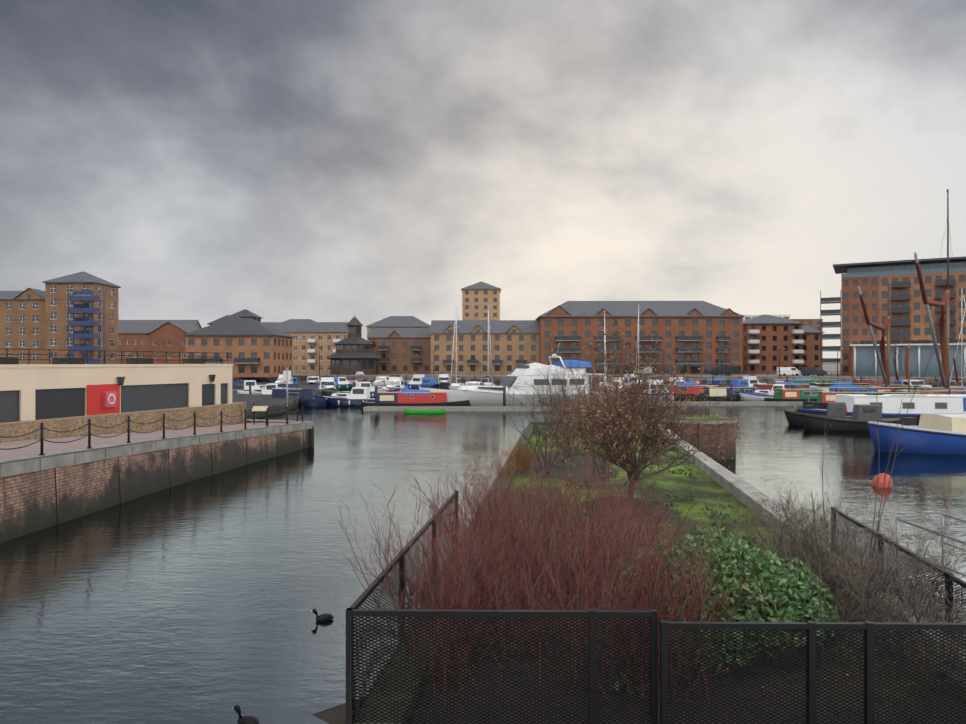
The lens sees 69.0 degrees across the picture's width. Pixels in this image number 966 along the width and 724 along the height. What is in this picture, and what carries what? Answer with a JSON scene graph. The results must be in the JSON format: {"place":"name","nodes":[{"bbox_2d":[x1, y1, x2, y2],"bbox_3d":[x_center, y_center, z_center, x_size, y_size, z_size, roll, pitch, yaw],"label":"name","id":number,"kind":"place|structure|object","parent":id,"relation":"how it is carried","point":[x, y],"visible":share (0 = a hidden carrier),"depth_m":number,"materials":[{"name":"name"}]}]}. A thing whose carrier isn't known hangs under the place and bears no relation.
{"place":"outdoors","nodes":[
{"label":"outdoors","id":0,"kind":"place"},
{"bbox_2d":[42,271,120,363],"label":"apartment tower","id":1,"kind":"structure","parent":0,"point":[82,283],"depth_m":165.16,"materials":[{"name":"brown brick"}]},
{"bbox_2d":[118,324,162,363],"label":"brick building","id":2,"kind":"structure","parent":0,"point":[132,337],"depth_m":216.19,"materials":[{"name":"brown brick"}]},
{"bbox_2d":[118,320,201,328],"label":"roof","id":3,"kind":"structure","parent":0,"point":[196,323],"depth_m":245.33,"materials":[{"name":"grey tile"}]},
{"bbox_2d":[147,322,198,363],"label":"brick building","id":4,"kind":"structure","parent":0,"point":[168,338],"depth_m":205.97,"materials":[{"name":"brown brick"}]},
{"bbox_2d":[232,309,262,321],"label":"roof","id":5,"kind":"structure","parent":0,"point":[245,313],"depth_m":201.91,"materials":[{"name":"grey tile"}]},
{"bbox_2d":[284,319,315,321],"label":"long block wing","id":6,"kind":"structure","parent":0,"point":[299,320],"depth_m":240.57,"materials":[{"name":"grey"}]},
{"bbox_2d":[461,282,500,319],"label":"tower block","id":7,"kind":"structure","parent":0,"point":[479,299],"depth_m":264.86,"materials":[{"name":"beige brick"}]},
{"bbox_2d":[0,384,965,723],"bbox_3d":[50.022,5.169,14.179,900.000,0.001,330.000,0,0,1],"label":"water","id":8,"kind":"structure","parent":0,"point":[196,600],"depth_m":18.93,"materials":[{"name":"grey liquid"}]},
{"bbox_2d":[233,705,258,723],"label":"coot","id":9,"kind":"object","parent":8,"relation":"on","point":[247,719],"visible":1,"depth_m":9.99,"materials":[{"name":"black"}]},
{"bbox_2d":[238,376,259,380],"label":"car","id":10,"kind":"object","parent":8,"relation":"on","point":[251,378],"visible":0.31,"depth_m":157.65,"materials":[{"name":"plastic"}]},
{"bbox_2d":[237,383,297,394],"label":"cruiser","id":11,"kind":"object","parent":8,"relation":"on","point":[267,390],"visible":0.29,"depth_m":94.49,"materials":[{"name":"white plastic"}]},
{"bbox_2d":[272,373,298,383],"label":"cruiser","id":12,"kind":"object","parent":8,"relation":"on","point":[293,380],"visible":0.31,"depth_m":139.22,"materials":[{"name":"white plastic"}]},
{"bbox_2d":[271,384,326,405],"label":"boat","id":13,"kind":"object","parent":8,"relation":"on","point":[304,396],"visible":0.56,"depth_m":84.49,"materials":[{"name":"blue metal"}]},
{"bbox_2d":[305,376,320,383],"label":"cruiser","id":14,"kind":"object","parent":8,"relation":"on","point":[313,379],"visible":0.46,"depth_m":141.89,"materials":[{"name":"white plastic"}]},
{"bbox_2d":[310,609,333,621],"bbox_3d":[-3.225,5.056,14.102,0.436,0.288,0.222,0,0,1],"label":"coot","id":15,"kind":"object","parent":8,"relation":"on","point":[323,617],"visible":0.96,"depth_m":14.03,"materials":[{"name":"black"}]},
{"bbox_2d":[316,375,339,396],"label":"cruiser","id":16,"kind":"object","parent":8,"relation":"on","point":[327,383],"visible":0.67,"depth_m":109.70,"materials":[{"name":"white plastic"}]},
{"bbox_2d":[314,387,374,405],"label":"cruiser","id":17,"kind":"object","parent":8,"relation":"on","point":[356,396],"visible":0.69,"depth_m":83.29,"materials":[{"name":"white plastic"}]},
{"bbox_2d":[334,377,363,388],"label":"cruiser","id":18,"kind":"object","parent":8,"relation":"on","point":[341,382],"visible":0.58,"depth_m":137.31,"materials":[{"name":"white plastic"}]},
{"bbox_2d":[340,382,399,397],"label":"cruiser","id":19,"kind":"object","parent":8,"relation":"on","point":[366,384],"visible":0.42,"depth_m":102.91,"materials":[{"name":"white plastic"}]},
{"bbox_2d":[372,376,388,386],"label":"cruiser","id":20,"kind":"object","parent":8,"relation":"on","point":[381,380],"visible":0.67,"depth_m":140.70,"materials":[{"name":"white plastic"}]},
{"bbox_2d":[383,375,408,390],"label":"cruiser","id":21,"kind":"object","parent":8,"relation":"on","point":[399,381],"visible":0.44,"depth_m":114.31,"materials":[{"name":"white plastic"}]},
{"bbox_2d":[361,388,470,408],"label":"narrowboat","id":22,"kind":"object","parent":8,"relation":"on","point":[410,397],"visible":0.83,"depth_m":78.71,"materials":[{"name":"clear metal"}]},
{"bbox_2d":[403,373,438,388],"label":"cruiser","id":23,"kind":"object","parent":8,"relation":"on","point":[415,382],"visible":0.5,"depth_m":136.99,"materials":[{"name":"white plastic"}]},
{"bbox_2d":[404,409,444,413],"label":"green canoe","id":24,"kind":"object","parent":8,"relation":"on","point":[424,411],"visible":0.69,"depth_m":71.43,"materials":[{"name":"green plastic"}]},
{"bbox_2d":[437,373,449,388],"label":"cruiser","id":25,"kind":"object","parent":8,"relation":"on","point":[443,378],"visible":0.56,"depth_m":140.59,"materials":[{"name":"white plastic"}]},
{"bbox_2d":[448,305,465,390],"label":"sailing yacht","id":26,"kind":"object","parent":8,"relation":"on","point":[453,386],"visible":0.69,"depth_m":125.25,"materials":[{"name":"white metal"}]},
{"bbox_2d":[463,381,484,391],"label":"cruiser","id":27,"kind":"object","parent":8,"relation":"on","point":[469,383],"visible":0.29,"depth_m":103.87,"materials":[{"name":"white plastic"}]},
{"bbox_2d":[481,307,495,385],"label":"sailing yacht","id":28,"kind":"object","parent":8,"relation":"on","point":[488,382],"visible":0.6,"depth_m":130.13,"materials":[{"name":"white plastic"}]},
{"bbox_2d":[419,339,610,405],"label":"motor yacht","id":29,"kind":"object","parent":8,"relation":"on","point":[490,395],"visible":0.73,"depth_m":80.99,"materials":[{"name":"white plastic"}]},
{"bbox_2d":[249,375,935,410],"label":"pontoons","id":30,"kind":"object","parent":8,"relation":"on","point":[376,407],"visible":0.33,"depth_m":76.03,"materials":[{"name":"concrete"}]},
{"bbox_2d":[596,311,611,390],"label":"sailing yacht","id":31,"kind":"object","parent":8,"relation":"on","point":[604,354],"visible":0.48,"depth_m":130.78,"materials":[{"name":"white plastic"}]},
{"bbox_2d":[608,375,625,396],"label":"cruiser","id":32,"kind":"object","parent":8,"relation":"on","point":[619,383],"visible":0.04,"depth_m":109.40,"materials":[{"name":"white plastic"}]},
{"bbox_2d":[632,304,643,388],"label":"sailing yacht","id":33,"kind":"object","parent":8,"relation":"on","point":[638,317],"visible":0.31,"depth_m":139.12,"materials":[{"name":"white metal"}]},
{"bbox_2d":[624,373,662,388],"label":"cruiser","id":34,"kind":"object","parent":8,"relation":"on","point":[626,375],"visible":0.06,"depth_m":140.10,"materials":[{"name":"white plastic"}]},
{"bbox_2d":[638,377,673,400],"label":"cruiser","id":35,"kind":"object","parent":8,"relation":"on","point":[652,390],"visible":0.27,"depth_m":94.91,"materials":[{"name":"white plastic"}]},
{"bbox_2d":[668,375,696,384],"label":"boat","id":36,"kind":"object","parent":8,"relation":"on","point":[679,381],"visible":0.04,"depth_m":110.87,"materials":[{"name":"clear plastic"}]},
{"bbox_2d":[664,383,718,397],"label":"boat","id":37,"kind":"object","parent":8,"relation":"on","point":[696,387],"visible":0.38,"depth_m":102.50,"materials":[{"name":"clear metal"}]},
{"bbox_2d":[687,378,733,386],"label":"narrowboat","id":38,"kind":"object","parent":8,"relation":"on","point":[718,381],"visible":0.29,"depth_m":140.28,"materials":[{"name":"blue metal"}]},
{"bbox_2d":[693,384,764,400],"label":"boat","id":39,"kind":"object","parent":8,"relation":"on","point":[722,390],"visible":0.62,"depth_m":93.75,"materials":[{"name":"blue metal"}]},
{"bbox_2d":[729,374,776,386],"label":"cruiser","id":40,"kind":"object","parent":8,"relation":"on","point":[750,380],"visible":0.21,"depth_m":121.78,"materials":[{"name":"white plastic"}]},
{"bbox_2d":[739,384,796,401],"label":"boat","id":41,"kind":"object","parent":8,"relation":"on","point":[751,397],"visible":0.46,"depth_m":91.49,"materials":[{"name":"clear plastic"}]},
{"bbox_2d":[751,381,817,391],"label":"narrowboat","id":42,"kind":"object","parent":8,"relation":"on","point":[768,386],"visible":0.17,"depth_m":108.28,"materials":[{"name":"blue metal"}]},
{"bbox_2d":[764,385,824,401],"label":"narrowboat","id":43,"kind":"object","parent":8,"relation":"on","point":[791,394],"visible":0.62,"depth_m":87.74,"materials":[{"name":"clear metal"}]},
{"bbox_2d":[766,378,837,383],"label":"narrowboat","id":44,"kind":"object","parent":8,"relation":"on","point":[803,380],"visible":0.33,"depth_m":140.09,"materials":[{"name":"grey metal"}]},
{"bbox_2d":[784,402,851,425],"bbox_3d":[27.987,4.324,57.717,6.047,2.190,2.440,0,0,21],"label":"boat","id":45,"kind":"object","parent":8,"relation":"on","point":[837,409],"visible":0.52,"depth_m":57.13,"materials":[{"name":"metal"}]},
{"bbox_2d":[810,380,872,386],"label":"narrowboat","id":46,"kind":"object","parent":8,"relation":"on","point":[835,383],"visible":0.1,"depth_m":112.36,"materials":[{"name":"blue metal"}]},
{"bbox_2d":[807,383,876,391],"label":"boat","id":47,"kind":"object","parent":8,"relation":"on","point":[855,388],"visible":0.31,"depth_m":93.99,"materials":[{"name":"clear metal"}]},
{"bbox_2d":[800,404,899,430],"bbox_3d":[28.545,4.324,54.378,7.545,2.190,2.840,0,0,9],"label":"boat","id":48,"kind":"object","parent":8,"relation":"on","point":[860,418],"visible":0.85,"depth_m":53.66,"materials":[{"name":"metal"}]},
{"bbox_2d":[803,387,922,408],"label":"narrowboat","id":49,"kind":"object","parent":8,"relation":"on","point":[823,397],"visible":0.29,"depth_m":78.88,"materials":[{"name":"green metal"}]},
{"bbox_2d":[836,283,911,386],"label":"thames sailing barge","id":50,"kind":"object","parent":8,"relation":"on","point":[884,364],"visible":0.54,"depth_m":105.78,"materials":[{"name":"brown wood"}]},
{"bbox_2d":[794,389,965,422],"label":"boat","id":51,"kind":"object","parent":8,"relation":"on","point":[920,404],"depth_m":60.27,"materials":[{"name":"white metal"}]},
{"bbox_2d":[871,471,892,486],"bbox_3d":[16.685,5.052,29.438,0.841,1.046,0.702,0,0,1],"label":"mooring buoy","id":52,"kind":"object","parent":8,"relation":"in","point":[880,480],"visible":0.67,"depth_m":29.22,"materials":[{"name":"orange plastic"}]},
{"bbox_2d":[851,377,938,386],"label":"narrowboat","id":53,"kind":"object","parent":8,"relation":"on","point":[874,381],"visible":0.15,"depth_m":136.85,"materials":[{"name":"blue metal"}]},
{"bbox_2d":[893,380,938,386],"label":"cruiser","id":54,"kind":"object","parent":8,"relation":"on","point":[913,383],"visible":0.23,"depth_m":113.02,"materials":[{"name":"white plastic"}]},
{"bbox_2d":[867,411,965,454],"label":"boat","id":55,"kind":"object","parent":8,"relation":"on","point":[943,434],"visible":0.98,"depth_m":40.06,"materials":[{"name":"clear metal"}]},
{"bbox_2d":[871,383,961,390],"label":"narrowboat","id":56,"kind":"object","parent":8,"relation":"on","point":[897,387],"visible":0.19,"depth_m":93.96,"materials":[{"name":"red metal"}]},
{"bbox_2d":[886,189,965,393],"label":"thames sailing barge","id":57,"kind":"object","parent":8,"relation":"on","point":[943,365],"visible":0.67,"depth_m":92.08,"materials":[{"name":"brown wood"}]},
{"bbox_2d":[895,386,965,393],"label":"narrowboat","id":58,"kind":"object","parent":8,"relation":"on","point":[953,391],"visible":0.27,"depth_m":82.67,"materials":[{"name":"red metal"}]},
{"bbox_2d":[896,513,965,607],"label":"metal railing","id":59,"kind":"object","parent":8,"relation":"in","point":[938,533],"depth_m":11.94,"materials":[{"name":"grey metal"}]},
{"bbox_2d":[931,289,965,386],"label":"rigging","id":60,"kind":"object","parent":8,"relation":"on","point":[961,379],"visible":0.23,"depth_m":107.63,"materials":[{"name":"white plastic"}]},
{"bbox_2d":[950,307,965,386],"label":"rigging","id":61,"kind":"object","parent":8,"relation":"on","point":[957,348],"visible":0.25,"depth_m":106.03,"materials":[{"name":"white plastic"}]},
{"bbox_2d":[0,0,965,362],"label":"sky","id":62,"kind":"structure","parent":0,"point":[205,161],"materials":[{"name":"grey"}]},
{"bbox_2d":[232,363,965,418],"bbox_3d":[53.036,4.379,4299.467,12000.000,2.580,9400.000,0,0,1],"label":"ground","id":63,"kind":"structure","parent":0,"point":[250,400],"depth_m":159.06,"materials":[{"name":"concrete"}]},
{"bbox_2d":[0,288,44,363],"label":"apartment","id":64,"kind":"structure","parent":63,"relation":"on","point":[22,319],"depth_m":169.20,"materials":[{"name":"brown brick"}]},
{"bbox_2d":[68,291,104,363],"bbox_3d":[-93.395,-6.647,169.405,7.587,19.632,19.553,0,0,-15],"label":"balconies","id":65,"kind":"structure","parent":63,"relation":"on","point":[73,323],"depth_m":160.89,"materials":[{"name":"blue metal"}]},
{"bbox_2d":[0,402,313,542],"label":"quay","id":66,"kind":"structure","parent":63,"relation":"on","point":[57,483],"depth_m":28.15,"materials":[{"name":"brick"}]},
{"bbox_2d":[0,349,232,422],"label":"garage block","id":67,"kind":"structure","parent":66,"relation":"on","point":[64,387],"depth_m":55.43,"materials":[{"name":"paint"}]},
{"bbox_2d":[0,404,303,454],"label":"chain fence","id":68,"kind":"object","parent":66,"relation":"on","point":[89,424],"visible":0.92,"depth_m":28.20,"materials":[{"name":"black metal"}]},
{"bbox_2d":[251,406,269,424],"bbox_3d":[-13.049,3.085,41.151,1.000,1.080,0.380,0,0,1],"label":"info lectern","id":69,"kind":"object","parent":66,"relation":"on","point":[259,408],"visible":0.88,"depth_m":41.13,"materials":[{"name":"beige metal"}]},
{"bbox_2d":[283,367,290,421],"bbox_3d":[-12.218,1.999,43.850,0.482,3.400,0.190,0,0,-17],"label":"sign pole","id":70,"kind":"object","parent":66,"relation":"on","point":[286,375],"visible":0.77,"depth_m":43.81,"materials":[{"name":"grey metal"}]},
{"bbox_2d":[182,318,294,376],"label":"building","id":71,"kind":"structure","parent":63,"relation":"on","point":[252,347],"depth_m":152.60,"materials":[{"name":"brown brick"}]},
{"bbox_2d":[207,315,239,324],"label":"roof","id":72,"kind":"structure","parent":71,"relation":"on","point":[225,318],"depth_m":159.64,"materials":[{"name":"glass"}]},
{"bbox_2d":[232,380,285,389],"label":"boat","id":73,"kind":"object","parent":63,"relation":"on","point":[236,385],"visible":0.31,"depth_m":110.76,"materials":[{"name":"white plastic"}]},
{"bbox_2d":[261,322,348,372],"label":"long block","id":74,"kind":"structure","parent":63,"relation":"on","point":[311,340],"depth_m":205.48,"materials":[{"name":"beige brick"}]},
{"bbox_2d":[327,316,381,374],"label":"pagoda-style building","id":75,"kind":"structure","parent":63,"relation":"on","point":[354,354],"depth_m":183.10,"materials":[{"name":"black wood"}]},
{"bbox_2d":[367,328,430,373],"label":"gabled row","id":76,"kind":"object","parent":63,"relation":"on","point":[406,351],"visible":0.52,"depth_m":196.13,"materials":[{"name":"brown brick"}]},
{"bbox_2d":[365,316,430,340],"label":"roof row","id":77,"kind":"structure","parent":76,"relation":"on","point":[401,322],"depth_m":241.65,"materials":[{"name":"grey tile"}]},
{"bbox_2d":[429,320,539,373],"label":"gabled row","id":78,"kind":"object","parent":63,"relation":"on","point":[510,339],"visible":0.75,"depth_m":189.90,"materials":[{"name":"brown brick"}]},
{"bbox_2d":[319,348,901,376],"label":"lamp posts","id":79,"kind":"object","parent":63,"relation":"on","point":[607,350],"visible":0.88,"depth_m":169.28,"materials":[{"name":"black metal"}]},
{"bbox_2d":[536,301,744,374],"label":"warehouse flats","id":80,"kind":"structure","parent":63,"relation":"on","point":[706,333],"depth_m":185.35,"materials":[{"name":"brown brick"}]},
{"bbox_2d":[633,367,651,374],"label":"car","id":81,"kind":"object","parent":63,"relation":"on","point":[645,368],"visible":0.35,"depth_m":174.37,"materials":[{"name":"clear metal"}]},
{"bbox_2d":[357,371,965,376],"bbox_3d":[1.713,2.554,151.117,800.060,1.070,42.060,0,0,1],"label":"quay railings","id":82,"kind":"object","parent":63,"relation":"on","point":[911,374],"visible":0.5,"depth_m":162.48,"materials":[{"name":"black metal"}]},
{"bbox_2d":[710,367,732,375],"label":"black van","id":83,"kind":"object","parent":63,"relation":"on","point":[723,369],"visible":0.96,"depth_m":170.15,"materials":[{"name":"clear metal"}]},
{"bbox_2d":[742,315,804,373],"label":"block","id":84,"kind":"structure","parent":63,"relation":"on","point":[766,339],"depth_m":198.82,"materials":[{"name":"brown brick"}]},
{"bbox_2d":[777,367,800,375],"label":"white van","id":85,"kind":"object","parent":63,"relation":"on","point":[784,371],"visible":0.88,"depth_m":163.97,"materials":[{"name":"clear metal"}]},
{"bbox_2d":[799,367,826,375],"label":"black van","id":86,"kind":"object","parent":63,"relation":"on","point":[808,371],"visible":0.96,"depth_m":162.91,"materials":[{"name":"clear metal"}]},
{"bbox_2d":[802,326,824,367],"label":"block wing","id":87,"kind":"structure","parent":63,"relation":"on","point":[811,347],"depth_m":203.65,"materials":[{"name":"brown brick"}]},
{"bbox_2d":[820,256,965,376],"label":"modern apartment block","id":88,"kind":"structure","parent":63,"relation":"on","point":[871,280],"depth_m":163.56,"materials":[{"name":"brown brick"}]},
{"bbox_2d":[354,415,965,723],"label":"lock island","id":89,"kind":"structure","parent":0,"point":[727,480],"depth_m":18.85,"materials":[{"name":"plant"}]},
{"bbox_2d":[486,433,548,480],"bbox_3d":[0.907,2.961,22.602,2.039,1.326,3.601,0,0,26],"label":"shrub","id":90,"kind":"object","parent":89,"relation":"on","point":[520,455],"visible":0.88,"depth_m":23.09,"materials":[{"name":"brown plant"}]},
{"bbox_2d":[493,336,621,481],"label":"bare shrubs","id":91,"kind":"object","parent":89,"relation":"on","point":[555,404],"visible":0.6,"depth_m":25.51,"materials":[{"name":"brown plant"}]},
{"bbox_2d":[311,426,965,723],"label":"soil patches","id":92,"kind":"object","parent":89,"relation":"on","point":[335,715],"visible":0.21,"depth_m":7.84,"materials":[{"name":"brown soil"}]},
{"bbox_2d":[333,433,784,701],"bbox_3d":[0.701,2.416,10.678,5.263,2.416,8.062,0,0,1],"label":"red dogwood thicket","id":93,"kind":"object","parent":92,"relation":"on","point":[482,560],"visible":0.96,"depth_m":8.68,"materials":[{"name":"brown plant"}]},
{"bbox_2d":[537,312,781,507],"bbox_3d":[4.261,1.132,17.220,5.922,4.984,5.408,0,0,1],"label":"bare tree","id":94,"kind":"object","parent":92,"relation":"on","point":[613,428],"visible":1,"depth_m":17.14,"materials":[{"name":"brown plant"}]},
{"bbox_2d":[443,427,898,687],"bbox_3d":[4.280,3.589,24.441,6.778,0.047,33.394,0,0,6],"label":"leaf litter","id":95,"kind":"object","parent":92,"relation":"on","point":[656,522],"visible":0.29,"depth_m":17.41,"materials":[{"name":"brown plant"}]},
{"bbox_2d":[599,527,839,669],"bbox_3d":[3.071,2.875,8.983,2.890,1.501,2.639,0,0,-39],"label":"green bush","id":96,"kind":"object","parent":92,"relation":"on","point":[791,590],"visible":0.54,"depth_m":8.28,"materials":[{"name":"green plant"}]},
{"bbox_2d":[668,317,965,691],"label":"grey shrub","id":97,"kind":"object","parent":92,"relation":"on","point":[818,548],"visible":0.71,"depth_m":9.26,"materials":[{"name":"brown plant"}]},
{"bbox_2d":[346,490,965,723],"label":"metal fence","id":98,"kind":"object","parent":89,"relation":"on","point":[354,611],"visible":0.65,"depth_m":6.78,"materials":[{"name":"black metal"}]},
{"bbox_2d":[459,424,939,697],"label":"grass","id":99,"kind":"structure","parent":89,"relation":"on","point":[682,496],"depth_m":17.51,"materials":[{"name":"green plant"}]},
{"bbox_2d":[742,315,790,320],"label":"building","id":100,"kind":"structure","parent":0,"point":[746,317],"depth_m":268.48,"materials":[{"name":"blue concrete"}]},
{"bbox_2d":[790,319,822,368],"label":"distant block","id":101,"kind":"structure","parent":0,"point":[813,323],"depth_m":288.15,"materials":[{"name":"brown brick"}]}
]}

